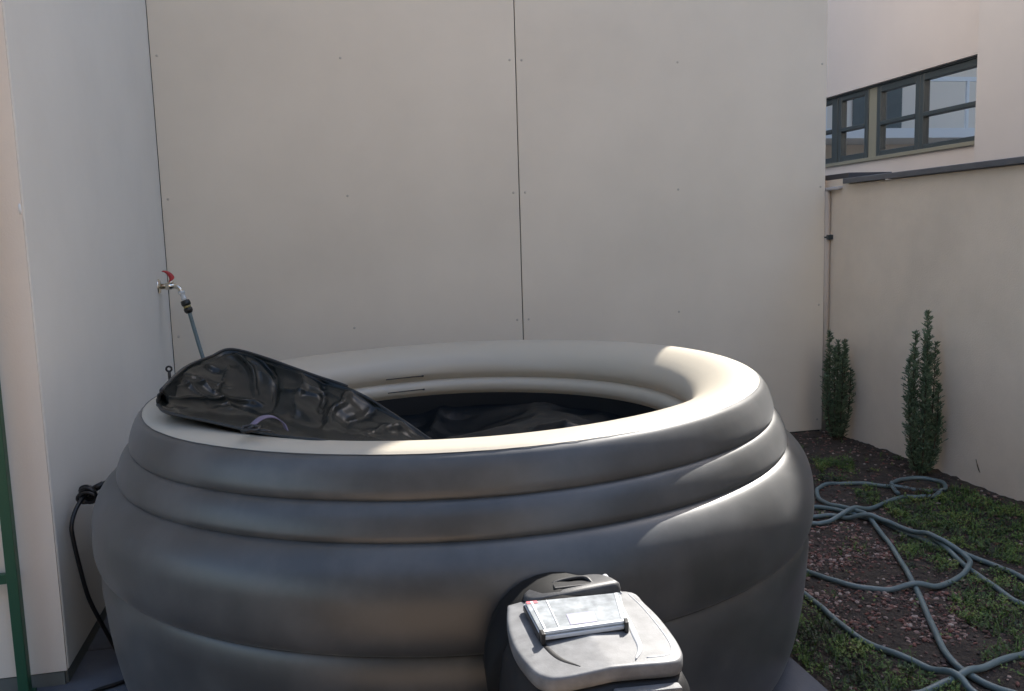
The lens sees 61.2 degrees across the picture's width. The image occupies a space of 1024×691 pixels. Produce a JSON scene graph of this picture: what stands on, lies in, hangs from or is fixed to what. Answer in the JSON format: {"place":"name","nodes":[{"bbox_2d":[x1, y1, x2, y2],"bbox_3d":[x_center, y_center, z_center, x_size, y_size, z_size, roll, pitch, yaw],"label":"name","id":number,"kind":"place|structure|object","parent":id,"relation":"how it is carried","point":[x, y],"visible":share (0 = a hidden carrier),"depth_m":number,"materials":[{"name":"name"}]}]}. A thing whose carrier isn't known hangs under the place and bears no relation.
{"place":"outdoors","nodes":[
{"label":"outdoors","id":0,"kind":"place"},
{"bbox_2d":[16,616,827,690],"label":"paving","id":1,"kind":"structure","parent":0,"point":[98,666],"depth_m":2.13,"materials":[{"name":"grey concrete"}]},
{"bbox_2d":[0,384,36,690],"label":"metal post","id":2,"kind":"object","parent":1,"relation":"on","point":[10,577],"visible":1,"depth_m":2.02,"materials":[{"name":"green metal"}]},
{"bbox_2d":[0,0,174,690],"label":"side wall","id":3,"kind":"structure","parent":1,"relation":"on","point":[86,352],"depth_m":2.29,"materials":[{"name":"paint"}]},
{"bbox_2d":[157,271,186,300],"bbox_3d":[-1.405,-0.247,3.582,0.112,0.129,0.062,-3,7,-12],"label":"water tap","id":4,"kind":"object","parent":3,"relation":"attached to","point":[170,285],"visible":1,"depth_m":3.57,"materials":[{"name":"silver metal"}]},
{"bbox_2d":[181,299,1023,607],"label":"supply hose","id":5,"kind":"object","parent":4,"relation":"hanging from","point":[185,305],"visible":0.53,"depth_m":2.79,"materials":[{"name":"teal"}]},
{"bbox_2d":[91,340,813,690],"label":"hot tub","id":6,"kind":"object","parent":1,"relation":"on","point":[677,498],"visible":0.87,"depth_m":1.63,"materials":[{"name":"grey plastic"}]},
{"bbox_2d":[69,481,124,690],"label":"power cable","id":7,"kind":"object","parent":6,"relation":"hanging from","point":[87,494],"visible":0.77,"depth_m":2.17,"materials":[{"name":"black plastic"}]},
{"bbox_2d":[156,348,625,440],"bbox_3d":[-0.226,0.237,2.354,1.381,0.454,1.240,-3,7,-12],"label":"tub cover","id":8,"kind":"object","parent":6,"relation":"on","point":[243,391],"visible":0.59,"depth_m":2.37,"materials":[{"name":"black plastic"}]},
{"bbox_2d":[483,572,689,690],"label":"filter pump","id":9,"kind":"object","parent":1,"relation":"on","point":[644,653],"visible":0.74,"depth_m":1.27,"materials":[{"name":"plastic"}]},
{"bbox_2d":[523,593,628,644],"bbox_3d":[0.109,0.418,1.342,0.163,0.018,0.126,-3,7,-12],"label":"plastic case","id":10,"kind":"object","parent":9,"relation":"on","point":[563,617],"visible":1,"depth_m":1.33,"materials":[{"name":"grey plastic"}]},
{"bbox_2d":[790,430,1023,690],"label":"soil bed","id":11,"kind":"object","parent":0,"point":[961,655],"visible":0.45,"depth_m":2.61,"materials":[{"name":"brown soil"}]},
{"bbox_2d":[820,330,855,439],"bbox_3d":[1.602,0.197,4.269,0.180,0.563,0.137,-3,7,-12],"label":"columnar shrub","id":12,"kind":"object","parent":11,"relation":"on","point":[836,417],"visible":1,"depth_m":4.25,"materials":[{"name":"green plant"}]},
{"bbox_2d":[792,436,1023,690],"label":"ground cover","id":13,"kind":"object","parent":11,"relation":"on","point":[861,648],"visible":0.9,"depth_m":2.55,"materials":[{"name":"green plant"}]},
{"bbox_2d":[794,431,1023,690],"bbox_3d":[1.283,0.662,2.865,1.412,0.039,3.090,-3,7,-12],"label":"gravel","id":14,"kind":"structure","parent":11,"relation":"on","point":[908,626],"depth_m":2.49,"materials":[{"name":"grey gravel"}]},
{"bbox_2d":[803,476,1023,690],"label":"garden hose","id":15,"kind":"object","parent":11,"relation":"on","point":[961,672],"visible":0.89,"depth_m":2.50,"materials":[{"name":"teal"}]},
{"bbox_2d":[887,481,940,499],"bbox_3d":[1.576,0.565,3.396,0.200,0.041,0.147,2,8,29],"label":"dry weed","id":16,"kind":"object","parent":11,"relation":"on","point":[910,492],"visible":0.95,"depth_m":3.39,"materials":[{"name":"green plant"}]},
{"bbox_2d":[901,310,948,475],"bbox_3d":[1.735,0.204,3.634,0.198,0.719,0.146,-3,7,-12],"label":"columnar shrub","id":17,"kind":"object","parent":11,"relation":"on","point":[922,455],"visible":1,"depth_m":3.62,"materials":[{"name":"green plant"}]},
{"bbox_2d":[825,0,1023,179],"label":"neighbour house","id":18,"kind":"structure","parent":0,"point":[916,84],"depth_m":7.37,"materials":[{"name":"paint"}]},
{"bbox_2d":[825,98,838,163],"bbox_3d":[3.208,-2.185,8.958,0.061,0.640,0.630,-3,7,-12],"label":"window","id":19,"kind":"structure","parent":18,"relation":"in","point":[832,106],"depth_m":8.74,"materials":[{"name":"grey"}]},
{"bbox_2d":[838,89,869,161],"bbox_3d":[3.327,-2.120,8.405,0.061,0.640,0.490,-3,7,-12],"label":"window","id":20,"kind":"structure","parent":18,"relation":"in","point":[853,114],"depth_m":8.42,"materials":[{"name":"grey"}]},
{"bbox_2d":[876,74,920,155],"bbox_3d":[3.467,-2.042,7.749,0.061,0.640,0.600,-3,7,-12],"label":"window","id":21,"kind":"structure","parent":18,"relation":"in","point":[898,102],"depth_m":7.76,"materials":[{"name":"grey"}]},
{"bbox_2d":[919,58,976,148],"bbox_3d":[3.612,-1.963,7.076,0.061,0.640,0.785,-3,7,-12],"label":"window","id":22,"kind":"structure","parent":18,"relation":"in","point":[947,94],"depth_m":7.14,"materials":[{"name":"grey"}]},
{"label":"ground","id":23,"kind":"structure","parent":0,"visible":0},
{"bbox_2d":[145,0,819,432],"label":"back building","id":24,"kind":"structure","parent":23,"relation":"on","point":[519,198],"depth_m":3.97,"materials":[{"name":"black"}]},
{"bbox_2d":[146,0,522,372],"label":"wall board","id":25,"kind":"object","parent":24,"relation":"attached to","point":[338,176],"depth_m":3.88,"materials":[{"name":"paint"}]},
{"bbox_2d":[514,0,827,431],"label":"wall board","id":26,"kind":"object","parent":24,"relation":"attached to","point":[671,157],"depth_m":4.22,"materials":[{"name":"paint"}]},
{"bbox_2d":[820,156,1023,500],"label":"garden wall","id":27,"kind":"structure","parent":23,"relation":"on","point":[944,244],"depth_m":3.64,"materials":[{"name":"paint"}]},
{"bbox_2d":[821,191,832,430],"bbox_3d":[1.623,-0.165,4.469,0.034,1.246,0.049,-3,7,-12],"label":"downpipe","id":28,"kind":"object","parent":27,"relation":"attached to","point":[828,237],"visible":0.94,"depth_m":4.44,"materials":[{"name":"beige metal"}]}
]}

